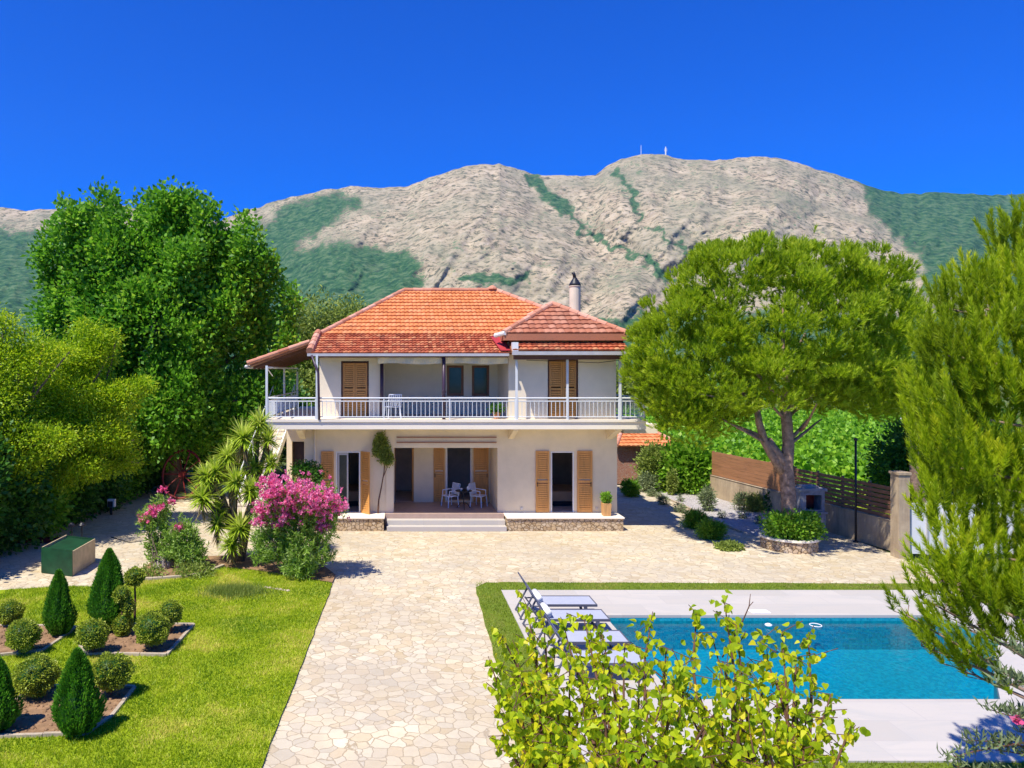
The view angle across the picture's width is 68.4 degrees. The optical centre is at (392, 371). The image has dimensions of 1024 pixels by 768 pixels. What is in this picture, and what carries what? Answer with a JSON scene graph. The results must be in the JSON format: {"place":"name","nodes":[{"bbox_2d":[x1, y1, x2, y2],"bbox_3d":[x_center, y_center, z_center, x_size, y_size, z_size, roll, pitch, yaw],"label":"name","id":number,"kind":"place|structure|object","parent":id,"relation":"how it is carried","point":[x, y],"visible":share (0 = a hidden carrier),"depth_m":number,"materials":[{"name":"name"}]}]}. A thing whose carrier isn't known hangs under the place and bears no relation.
{"place":"outdoors","nodes":[
{"label":"outdoors","id":0,"kind":"place"},
{"bbox_2d":[0,566,331,767],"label":"lawn","id":1,"kind":"structure","parent":0,"point":[185,694],"depth_m":12.07,"materials":[{"name":"green plant"}]},
{"bbox_2d":[0,625,62,652],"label":"soil bed","id":2,"kind":"object","parent":1,"relation":"on","point":[47,639],"visible":0.33,"depth_m":14.04,"materials":[{"name":"brown soil"}]},
{"bbox_2d":[0,599,26,625],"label":"round shrub","id":3,"kind":"object","parent":2,"relation":"on","point":[11,610],"visible":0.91,"depth_m":14.72,"materials":[{"name":"green plant"}]},
{"bbox_2d":[4,617,43,653],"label":"round shrub","id":4,"kind":"object","parent":2,"relation":"on","point":[22,634],"visible":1,"depth_m":13.24,"materials":[{"name":"green plant"}]},
{"bbox_2d":[0,624,77,656],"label":"bed edging","id":5,"kind":"object","parent":2,"relation":"on","point":[74,627],"visible":0.48,"depth_m":13.68,"materials":[{"name":"concrete"}]},
{"bbox_2d":[41,568,77,635],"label":"clipped cypress","id":6,"kind":"object","parent":2,"relation":"on","point":[59,613],"visible":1,"depth_m":14.22,"materials":[{"name":"green plant"}]},
{"bbox_2d":[0,686,130,734],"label":"soil bed","id":7,"kind":"object","parent":1,"relation":"on","point":[35,716],"visible":0.44,"depth_m":11.07,"materials":[{"name":"brown soil"}]},
{"bbox_2d":[0,656,24,730],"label":"clipped cypress","id":8,"kind":"object","parent":7,"relation":"on","point":[11,708],"visible":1,"depth_m":10.48,"materials":[{"name":"green plant"}]},
{"bbox_2d":[11,651,61,698],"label":"round shrub","id":9,"kind":"object","parent":7,"relation":"on","point":[36,675],"visible":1,"depth_m":11.43,"materials":[{"name":"green plant"}]},
{"bbox_2d":[0,684,135,738],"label":"bed edging","id":10,"kind":"object","parent":7,"relation":"on","point":[101,722],"visible":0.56,"depth_m":10.43,"materials":[{"name":"concrete"}]},
{"bbox_2d":[49,647,107,737],"bbox_3d":[-4.478,4.482,10.481,0.780,1.186,0.759,0,0,0],"label":"clipped cypress","id":11,"kind":"object","parent":7,"relation":"on","point":[79,710],"visible":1,"depth_m":10.31,"materials":[{"name":"green plant"}]},
{"bbox_2d":[91,651,136,695],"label":"round shrub","id":12,"kind":"object","parent":7,"relation":"on","point":[112,672],"visible":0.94,"depth_m":11.51,"materials":[{"name":"green plant"}]},
{"bbox_2d":[85,623,190,655],"bbox_3d":[-5.088,5.092,14.153,2.166,0.054,1.682,0,0,0],"label":"soil bed","id":13,"kind":"object","parent":1,"relation":"on","point":[121,644],"visible":0.36,"depth_m":13.88,"materials":[{"name":"brown soil"}]},
{"bbox_2d":[72,618,110,652],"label":"round shrub","id":14,"kind":"object","parent":13,"relation":"on","point":[92,634],"visible":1,"depth_m":13.26,"materials":[{"name":"green plant"}]},
{"bbox_2d":[86,547,134,630],"bbox_3d":[-5.632,4.275,14.656,0.947,1.599,0.963,0,0,0],"label":"clipped cypress","id":15,"kind":"object","parent":13,"relation":"on","point":[101,603],"visible":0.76,"depth_m":14.43,"materials":[{"name":"green plant"}]},
{"bbox_2d":[111,585,136,636],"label":"tiered shrub","id":16,"kind":"object","parent":13,"relation":"on","point":[123,622],"visible":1,"depth_m":14.24,"materials":[{"name":"green plant"}]},
{"bbox_2d":[123,565,146,618],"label":"topiary tree","id":17,"kind":"object","parent":13,"relation":"on","point":[134,577],"visible":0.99,"depth_m":15.20,"materials":[{"name":"green plant"}]},
{"bbox_2d":[79,623,194,656],"bbox_3d":[-5.086,5.098,14.147,2.219,0.063,1.726,0,0,0],"label":"bed edging","id":18,"kind":"object","parent":13,"relation":"on","point":[179,640],"visible":0.48,"depth_m":13.37,"materials":[{"name":"concrete"}]},
{"bbox_2d":[132,611,171,649],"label":"round shrub","id":19,"kind":"object","parent":13,"relation":"on","point":[150,629],"visible":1,"depth_m":13.43,"materials":[{"name":"green plant"}]},
{"bbox_2d":[158,598,183,632],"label":"round shrub","id":20,"kind":"object","parent":13,"relation":"on","point":[171,610],"visible":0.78,"depth_m":14.38,"materials":[{"name":"green plant"}]},
{"bbox_2d":[192,577,279,599],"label":"grass clump","id":21,"kind":"object","parent":1,"relation":"on","point":[237,589],"visible":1,"depth_m":17.00,"materials":[{"name":"green plant"}]},
{"bbox_2d":[0,485,940,767],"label":"paving","id":22,"kind":"structure","parent":0,"point":[394,669],"depth_m":17.81,"materials":[{"name":"beige stone"}]},
{"bbox_2d":[0,419,25,554],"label":"hedge shrub","id":23,"kind":"object","parent":22,"relation":"on","point":[5,477],"visible":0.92,"depth_m":20.17,"materials":[{"name":"green plant"}]},
{"bbox_2d":[0,395,59,556],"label":"hedge shrub","id":24,"kind":"object","parent":22,"relation":"on","point":[27,507],"visible":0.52,"depth_m":21.35,"materials":[{"name":"green plant"}]},
{"bbox_2d":[0,302,94,501],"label":"locust tree","id":25,"kind":"object","parent":22,"relation":"on","point":[9,388],"visible":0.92,"depth_m":21.69,"materials":[{"name":"green plant"}]},
{"bbox_2d":[12,414,87,539],"bbox_3d":[-11.616,3.263,23.589,3.712,5.071,3.760,0,0,0],"label":"hedge shrub","id":26,"kind":"object","parent":22,"relation":"on","point":[56,505],"visible":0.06,"depth_m":23.00,"materials":[{"name":"green plant"}]},
{"bbox_2d":[41,535,94,575],"bbox_3d":[-8.507,4.814,19.450,0.940,0.648,1.782,0,0,0],"label":"storage box","id":27,"kind":"object","parent":22,"relation":"on","point":[69,555],"visible":0.98,"depth_m":18.89,"materials":[{"name":"green wood"}]},
{"bbox_2d":[8,313,159,493],"bbox_3d":[-10.053,1.642,23.677,4.952,7.037,3.772,0,0,0],"label":"locust tree","id":28,"kind":"object","parent":22,"relation":"on","point":[106,397],"visible":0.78,"depth_m":23.55,"materials":[{"name":"green plant"}]},
{"bbox_2d":[84,411,141,514],"bbox_3d":[-11.347,3.325,27.853,3.484,5.398,3.877,0,0,0],"label":"hedge shrub","id":29,"kind":"object","parent":22,"relation":"on","point":[115,490],"visible":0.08,"depth_m":27.27,"materials":[{"name":"green plant"}]},
{"bbox_2d":[116,412,155,502],"bbox_3d":[-11.434,3.366,29.794,3.762,5.173,3.715,0,0,0],"label":"hedge shrub","id":30,"kind":"object","parent":22,"relation":"on","point":[134,486],"visible":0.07,"depth_m":29.60,"materials":[{"name":"green plant"}]},
{"bbox_2d":[132,439,162,493],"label":"hedge shrub","id":31,"kind":"object","parent":22,"relation":"on","point":[154,478],"visible":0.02,"depth_m":31.20,"materials":[{"name":"green plant"}]},
{"bbox_2d":[20,174,307,493],"bbox_3d":[-9.458,-1.531,30.835,11.983,13.428,5.462,0,0,0],"label":"broadleaf tree","id":32,"kind":"object","parent":22,"relation":"on","point":[111,267],"visible":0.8,"depth_m":30.09,"materials":[{"name":"green plant"}]},
{"bbox_2d":[161,449,201,499],"bbox_3d":[-8.425,4.109,29.603,1.660,1.935,0.737,0,0,0],"label":"wagon wheel","id":33,"kind":"object","parent":22,"relation":"on","point":[181,474],"visible":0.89,"depth_m":29.58,"materials":[{"name":"red paint"}]},
{"bbox_2d":[147,554,334,581],"bbox_3d":[-3.986,5.114,19.328,5.088,0.011,2.751,0,0,0],"label":"planting bed","id":34,"kind":"object","parent":22,"relation":"on","point":[324,573],"visible":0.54,"depth_m":19.38,"materials":[{"name":"soil"}]},
{"bbox_2d":[135,486,176,569],"bbox_3d":[-6.187,4.096,19.544,1.222,2.142,1.127,0,0,31],"label":"oleander","id":35,"kind":"object","parent":34,"relation":"on","point":[151,516],"visible":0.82,"depth_m":19.39,"materials":[{"name":"green plant"}]},
{"bbox_2d":[128,560,219,578],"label":"ground plants","id":36,"kind":"object","parent":34,"relation":"on","point":[193,568],"visible":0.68,"depth_m":18.48,"materials":[{"name":"green plant"}]},
{"bbox_2d":[159,512,209,567],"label":"oleander","id":37,"kind":"object","parent":34,"relation":"on","point":[191,548],"visible":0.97,"depth_m":19.08,"materials":[{"name":"green plant"}]},
{"bbox_2d":[181,403,285,567],"bbox_3d":[-4.252,3.016,19.824,2.912,4.309,2.050,0,0,0],"label":"yucca","id":38,"kind":"object","parent":34,"relation":"on","point":[224,515],"visible":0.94,"depth_m":19.76,"materials":[{"name":"green plant"}]},
{"bbox_2d":[247,469,350,580],"bbox_3d":[-2.392,3.813,18.598,2.669,2.869,2.406,0,0,0],"label":"oleander","id":39,"kind":"object","parent":34,"relation":"on","point":[298,506],"visible":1,"depth_m":18.34,"materials":[{"name":"pink plant"}]},
{"bbox_2d":[237,272,657,531],"bbox_3d":[1.710,0.755,27.655,15.080,8.790,9.190,0,0,0],"label":"villa","id":40,"kind":"object","parent":22,"relation":"on","point":[450,365],"visible":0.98,"depth_m":24.66,"materials":[{"name":"beige paint"}]},
{"bbox_2d":[293,442,303,486],"bbox_3d":[-3.525,3.900,27.775,0.430,2.500,0.050,0,0,0],"label":"side door","id":41,"kind":"structure","parent":40,"relation":"in","point":[298,447],"depth_m":27.75,"materials":[{"name":"brown wood"}]},
{"bbox_2d":[287,459,327,512],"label":"potted shrub","id":42,"kind":"object","parent":40,"relation":"on","point":[308,466],"visible":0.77,"depth_m":23.94,"materials":[{"name":"green plant"}]},
{"bbox_2d":[338,453,347,511],"bbox_3d":[-1.670,3.715,24.780,0.351,1.970,0.040,0,0,0],"label":"glazed door","id":43,"kind":"structure","parent":40,"relation":"in","point":[342,457],"depth_m":24.78,"materials":[{"name":"glass"}]},
{"bbox_2d":[337,484,358,504],"bbox_3d":[-1.600,4.390,26.750,1.400,0.620,1.700,0,0,0],"label":"bed","id":44,"kind":"object","parent":40,"relation":"in","point":[353,494],"visible":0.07,"depth_m":25.95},
{"bbox_2d":[372,431,394,513],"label":"climbing plant","id":45,"kind":"object","parent":40,"relation":"on","point":[381,449],"visible":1,"depth_m":24.42,"materials":[{"name":"green plant"}]},
{"bbox_2d":[441,482,460,507],"bbox_3d":[2.006,4.303,25.765,0.535,0.797,0.475,0,0,-30],"label":"terrace chair","id":46,"kind":"object","parent":40,"relation":"on","point":[453,488],"visible":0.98,"depth_m":25.81,"materials":[{"name":"white plastic"}]},
{"bbox_2d":[446,365,464,396],"bbox_3d":[2.220,0.360,26.420,0.700,1.140,0.160,0,0,0],"label":"window","id":47,"kind":"structure","parent":40,"relation":"in","point":[455,373],"depth_m":26.46,"materials":[{"name":"blue glass"}]},
{"bbox_2d":[470,365,490,396],"bbox_3d":[3.120,0.360,26.420,0.720,1.140,0.160,0,0,0],"label":"window","id":48,"kind":"structure","parent":40,"relation":"in","point":[480,373],"depth_m":26.46,"materials":[{"name":"blue glass"}]},
{"bbox_2d":[552,484,571,504],"bbox_3d":[5.750,4.390,26.750,1.700,0.620,1.700,0,0,0],"label":"bed","id":49,"kind":"object","parent":40,"relation":"in","point":[561,494],"visible":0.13,"depth_m":25.95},
{"bbox_2d":[599,491,613,515],"bbox_3d":[6.956,4.298,24.149,0.455,0.809,0.470,0,0,0],"label":"planter","id":50,"kind":"object","parent":40,"relation":"on","point":[606,505],"visible":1,"depth_m":24.03,"materials":[{"name":"orange ceramic"}]},
{"bbox_2d":[618,476,642,497],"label":"garden shrub","id":51,"kind":"object","parent":22,"relation":"on","point":[630,487],"visible":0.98,"depth_m":30.35,"materials":[{"name":"green plant"}]},
{"bbox_2d":[636,469,662,491],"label":"garden shrub","id":52,"kind":"object","parent":22,"relation":"on","point":[648,484],"visible":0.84,"depth_m":31.51,"materials":[{"name":"green plant"}]},
{"bbox_2d":[678,507,711,528],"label":"garden shrub","id":53,"kind":"object","parent":22,"relation":"on","point":[691,518],"visible":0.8,"depth_m":24.27,"materials":[{"name":"green plant"}]},
{"bbox_2d":[694,517,728,540],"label":"garden shrub","id":54,"kind":"object","parent":22,"relation":"on","point":[706,529],"visible":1,"depth_m":22.65,"materials":[{"name":"green plant"}]},
{"bbox_2d":[657,491,769,536],"bbox_3d":[12.046,5.143,28.150,2.645,0.010,10.009,0,0,-7],"label":"gravel bed","id":55,"kind":"object","parent":22,"relation":"on","point":[748,525],"visible":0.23,"depth_m":26.76,"materials":[{"name":"white gravel"}]},
{"bbox_2d":[630,439,671,489],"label":"garden shrub","id":56,"kind":"object","parent":55,"relation":"on","point":[648,455],"visible":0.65,"depth_m":31.93,"materials":[{"name":"green plant"}]},
{"bbox_2d":[665,467,679,494],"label":"garden shrub","id":57,"kind":"object","parent":55,"relation":"on","point":[672,482],"visible":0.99,"depth_m":30.68,"materials":[{"name":"green plant"}]},
{"bbox_2d":[652,432,717,493],"bbox_3d":[12.650,4.149,31.948,3.462,3.210,3.146,0,0,0],"label":"garden shrub","id":58,"kind":"object","parent":55,"relation":"on","point":[688,457],"visible":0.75,"depth_m":31.19,"materials":[{"name":"green plant"}]},
{"bbox_2d":[676,469,710,495],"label":"garden shrub","id":59,"kind":"object","parent":55,"relation":"on","point":[693,483],"visible":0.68,"depth_m":30.80,"materials":[{"name":"green plant"}]},
{"bbox_2d":[695,484,718,511],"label":"garden shrub","id":60,"kind":"object","parent":55,"relation":"on","point":[706,495],"visible":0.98,"depth_m":27.22,"materials":[{"name":"green plant"}]},
{"bbox_2d":[730,490,754,510],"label":"garden shrub","id":61,"kind":"object","parent":55,"relation":"on","point":[740,500],"visible":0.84,"depth_m":27.39,"materials":[{"name":"green plant"}]},
{"bbox_2d":[744,491,767,512],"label":"garden shrub","id":62,"kind":"object","parent":55,"relation":"on","point":[756,505],"visible":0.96,"depth_m":27.03,"materials":[{"name":"green plant"}]},
{"bbox_2d":[712,539,744,551],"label":"garden shrub","id":63,"kind":"object","parent":22,"relation":"on","point":[729,545],"visible":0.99,"depth_m":21.30,"materials":[{"name":"green plant"}]},
{"bbox_2d":[759,508,827,553],"bbox_3d":[11.580,4.528,21.507,1.928,1.244,1.778,0,0,0],"label":"stone bed","id":64,"kind":"object","parent":22,"relation":"on","point":[806,530],"visible":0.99,"depth_m":21.10,"materials":[{"name":"white stone"}]},
{"bbox_2d":[617,223,940,538],"bbox_3d":[11.050,0.423,21.796,8.625,9.063,6.847,0,0,0],"label":"stone pine","id":65,"kind":"object","parent":64,"relation":"in","point":[680,392],"visible":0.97,"depth_m":20.41,"materials":[{"name":"green plant"}]},
{"bbox_2d":[710,475,889,550],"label":"garden wall","id":66,"kind":"structure","parent":22,"relation":"on","point":[873,530],"depth_m":23.25,"materials":[{"name":"concrete"}]},
{"bbox_2d":[712,451,793,490],"bbox_3d":[13.502,3.775,28.075,0.090,0.989,4.976,0,0,-7],"label":"board fence","id":67,"kind":"object","parent":66,"relation":"on","point":[754,472],"visible":0.69,"depth_m":28.21,"materials":[{"name":"brown wood"}]},
{"bbox_2d":[794,466,889,518],"bbox_3d":[14.115,3.775,23.276,0.090,0.989,4.541,0,0,-7],"label":"board fence","id":68,"kind":"object","parent":66,"relation":"on","point":[869,493],"visible":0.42,"depth_m":22.91,"materials":[{"name":"brown wood"}]},
{"bbox_2d":[795,484,827,536],"bbox_3d":[13.048,4.370,23.292,0.880,1.560,0.650,0,0,0],"label":"barbecue","id":69,"kind":"object","parent":22,"relation":"on","point":[809,497],"visible":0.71,"depth_m":23.06,"materials":[{"name":"white concrete"}]},
{"bbox_2d":[853,438,857,542],"bbox_3d":[13.930,3.575,22.300,0.140,3.150,0.140,0,0,0],"label":"lamp pole","id":70,"kind":"object","parent":22,"relation":"on","point":[855,490],"visible":1,"depth_m":22.28,"materials":[{"name":"black metal"}]},
{"bbox_2d":[889,471,911,558],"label":"gate pillar","id":71,"kind":"structure","parent":22,"relation":"on","point":[899,517],"depth_m":20.37,"materials":[{"name":"concrete"}]},
{"bbox_2d":[910,501,1017,554],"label":"sliding gate","id":72,"kind":"structure","parent":71,"relation":"attached to","point":[915,523],"depth_m":20.50,"materials":[{"name":"white metal"}]},
{"bbox_2d":[0,154,1023,373],"bbox_3d":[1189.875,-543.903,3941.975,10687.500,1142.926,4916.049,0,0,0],"label":"mountain","id":73,"kind":"structure","parent":0,"point":[618,237],"depth_m":3000.38,"materials":[{"name":"grey stone"}]},
{"bbox_2d":[0,0,1023,220],"label":"sky","id":74,"kind":"structure","parent":0,"point":[253,103],"materials":[{"name":"blue"}]},
{"bbox_2d":[14,374,1023,586],"bbox_3d":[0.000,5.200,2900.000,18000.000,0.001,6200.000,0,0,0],"label":"ground","id":75,"kind":"structure","parent":0,"point":[187,482],"depth_m":36.60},
{"bbox_2d":[52,412,114,528],"bbox_3d":[-11.731,3.546,25.721,3.819,5.102,3.769,0,0,0],"label":"hedge shrub","id":76,"kind":"object","parent":75,"relation":"on","point":[88,495],"visible":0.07,"depth_m":25.28,"materials":[{"name":"green plant"}]},
{"bbox_2d":[184,366,253,478],"bbox_3d":[-8.832,2.788,37.071,5.768,6.325,4.920,0,0,0],"label":"background tree","id":77,"kind":"object","parent":75,"relation":"on","point":[241,460],"visible":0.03,"depth_m":36.41,"materials":[{"name":"green plant"}]},
{"bbox_2d":[232,364,312,470],"bbox_3d":[-7.095,2.614,38.120,6.300,6.150,4.845,0,0,0],"label":"background tree","id":78,"kind":"object","parent":75,"relation":"on","point":[283,456],"visible":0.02,"depth_m":37.69,"materials":[{"name":"green plant"}]},
{"bbox_2d":[285,285,351,406],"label":"garden tree","id":79,"kind":"object","parent":75,"relation":"on","point":[307,374],"visible":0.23,"depth_m":45.16,"materials":[{"name":"green plant"}]},
{"bbox_2d":[320,291,370,328],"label":"garden tree","id":80,"kind":"object","parent":75,"relation":"on","point":[357,307],"visible":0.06,"depth_m":46.56,"materials":[{"name":"green plant"}]},
{"bbox_2d":[616,362,644,407],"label":"tree","id":81,"kind":"object","parent":75,"relation":"on","point":[624,389],"visible":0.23,"depth_m":94.12,"materials":[{"name":"green plant"}]},
{"bbox_2d":[617,431,675,483],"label":"outbuilding","id":82,"kind":"structure","parent":75,"relation":"on","point":[628,446],"depth_m":33.80,"materials":[{"name":"tile"}]},
{"bbox_2d":[833,274,956,502],"bbox_3d":[17.490,0.854,25.542,4.501,8.678,3.729,0,0,0],"label":"pine tree","id":83,"kind":"object","parent":75,"relation":"on","point":[914,479],"visible":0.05,"depth_m":25.03,"materials":[{"name":"green plant"}]},
{"bbox_2d":[857,396,1023,514],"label":"dark tree","id":84,"kind":"object","parent":75,"relation":"on","point":[891,457],"visible":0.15,"depth_m":27.08,"materials":[{"name":"green plant"}]},
{"bbox_2d":[476,582,1023,767],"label":"lawn strip","id":85,"kind":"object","parent":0,"point":[508,619],"visible":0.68,"depth_m":16.97,"materials":[{"name":"green plant"}]},
{"bbox_2d":[483,589,870,767],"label":"foreground tree","id":86,"kind":"object","parent":85,"relation":"on","point":[791,746],"visible":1,"depth_m":5.15,"materials":[{"name":"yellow plant"}]},
{"bbox_2d":[879,191,1023,698],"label":"pine","id":87,"kind":"object","parent":85,"relation":"on","point":[975,351],"visible":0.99,"depth_m":7.70,"materials":[{"name":"green plant"}]},
{"bbox_2d":[936,635,1023,767],"bbox_3d":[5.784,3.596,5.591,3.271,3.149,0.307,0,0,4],"label":"flowering shrub","id":88,"kind":"object","parent":85,"relation":"on","point":[1003,741],"visible":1,"depth_m":5.66,"materials":[{"name":"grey plant"}]},
{"bbox_2d":[501,590,1023,762],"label":"pool deck","id":89,"kind":"structure","parent":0,"point":[910,730],"depth_m":11.49,"materials":[{"name":"ceramic"}]},
{"bbox_2d":[515,572,597,618],"bbox_3d":[3.382,4.678,15.450,1.595,0.821,0.624,0,0,0],"label":"sun lounger","id":90,"kind":"object","parent":89,"relation":"on","point":[581,601],"visible":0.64,"depth_m":15.37,"materials":[{"name":"grey fabric"}]},
{"bbox_2d":[522,584,609,634],"bbox_3d":[3.382,4.678,14.550,1.595,0.821,0.624,0,0,0],"label":"sun lounger","id":91,"kind":"object","parent":89,"relation":"on","point":[599,615],"visible":0.55,"depth_m":14.55,"materials":[{"name":"grey fabric"}]},
{"bbox_2d":[536,603,629,657],"bbox_3d":[3.382,4.678,13.350,1.595,0.821,0.624,0,0,0],"label":"sun lounger","id":92,"kind":"object","parent":89,"relation":"on","point":[576,637],"visible":0.45,"depth_m":13.31,"materials":[{"name":"grey fabric"}]},
{"bbox_2d":[548,620,646,682],"bbox_3d":[3.382,4.678,12.400,1.595,0.821,0.624,0,0,0],"label":"sun lounger","id":93,"kind":"object","parent":89,"relation":"on","point":[633,657],"visible":0.3,"depth_m":12.38,"materials":[{"name":"grey fabric"}]},
{"bbox_2d":[610,618,1023,698],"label":"swimming pool","id":94,"kind":"structure","parent":89,"relation":"in","point":[880,658],"depth_m":14.98,"materials":[{"name":"liquid"}]},
{"bbox_2d":[832,432,1023,513],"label":"vineyard soil","id":95,"kind":"structure","parent":0,"point":[887,504],"depth_m":29.07,"materials":[{"name":"brown soil"}]},
{"bbox_2d":[616,406,895,420],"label":"vine row","id":96,"kind":"object","parent":95,"relation":"on","point":[820,416],"visible":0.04,"depth_m":65.71,"materials":[{"name":"green plant"}]},
{"bbox_2d":[623,410,901,422],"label":"vine row","id":97,"kind":"object","parent":95,"relation":"on","point":[797,417],"visible":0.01,"depth_m":62.34,"materials":[{"name":"green plant"}]},
{"bbox_2d":[638,413,895,425],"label":"vine row","id":98,"kind":"object","parent":95,"relation":"on","point":[803,418],"visible":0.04,"depth_m":59.00,"materials":[{"name":"green plant"}]},
{"bbox_2d":[643,435,893,459],"bbox_3d":[18.230,4.301,36.221,13.131,2.500,3.522,0,0,0],"label":"vine row","id":99,"kind":"object","parent":95,"relation":"on","point":[749,448],"visible":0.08,"depth_m":35.98,"materials":[{"name":"green plant"}]},
{"bbox_2d":[639,416,903,432],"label":"vine row","id":100,"kind":"object","parent":95,"relation":"on","point":[826,422],"visible":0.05,"depth_m":55.75,"materials":[{"name":"green plant"}]},
{"bbox_2d":[663,442,881,466],"bbox_3d":[17.175,4.374,32.642,10.706,2.409,3.598,0,0,0],"label":"vine row","id":101,"kind":"object","parent":95,"relation":"on","point":[813,459],"visible":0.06,"depth_m":32.74,"materials":[{"name":"green plant"}]},
{"bbox_2d":[648,416,901,432],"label":"vine row","id":102,"kind":"object","parent":95,"relation":"on","point":[818,423],"visible":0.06,"depth_m":52.50,"materials":[{"name":"green plant"}]},
{"bbox_2d":[658,424,895,440],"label":"vine row","id":103,"kind":"object","parent":95,"relation":"on","point":[815,434],"visible":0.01,"depth_m":45.89,"materials":[{"name":"green plant"}]},
{"bbox_2d":[663,432,892,452],"bbox_3d":[19.276,4.329,39.428,15.544,2.312,3.145,0,0,0],"label":"vine row","id":104,"kind":"object","parent":95,"relation":"on","point":[837,442],"visible":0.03,"depth_m":39.17,"materials":[{"name":"green plant"}]},
{"bbox_2d":[659,418,896,437],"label":"vine row","id":105,"kind":"object","parent":95,"relation":"on","point":[823,430],"visible":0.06,"depth_m":49.07,"materials":[{"name":"green plant"}]},
{"bbox_2d":[664,429,902,446],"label":"vine row","id":106,"kind":"object","parent":95,"relation":"on","point":[744,437],"visible":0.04,"depth_m":42.56,"materials":[{"name":"green plant"}]},
{"bbox_2d":[764,451,889,502],"bbox_3d":[17.145,4.406,29.499,6.347,2.530,3.377,0,0,0],"label":"vine row","id":107,"kind":"object","parent":95,"relation":"on","point":[846,469],"visible":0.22,"depth_m":29.02,"materials":[{"name":"green plant"}]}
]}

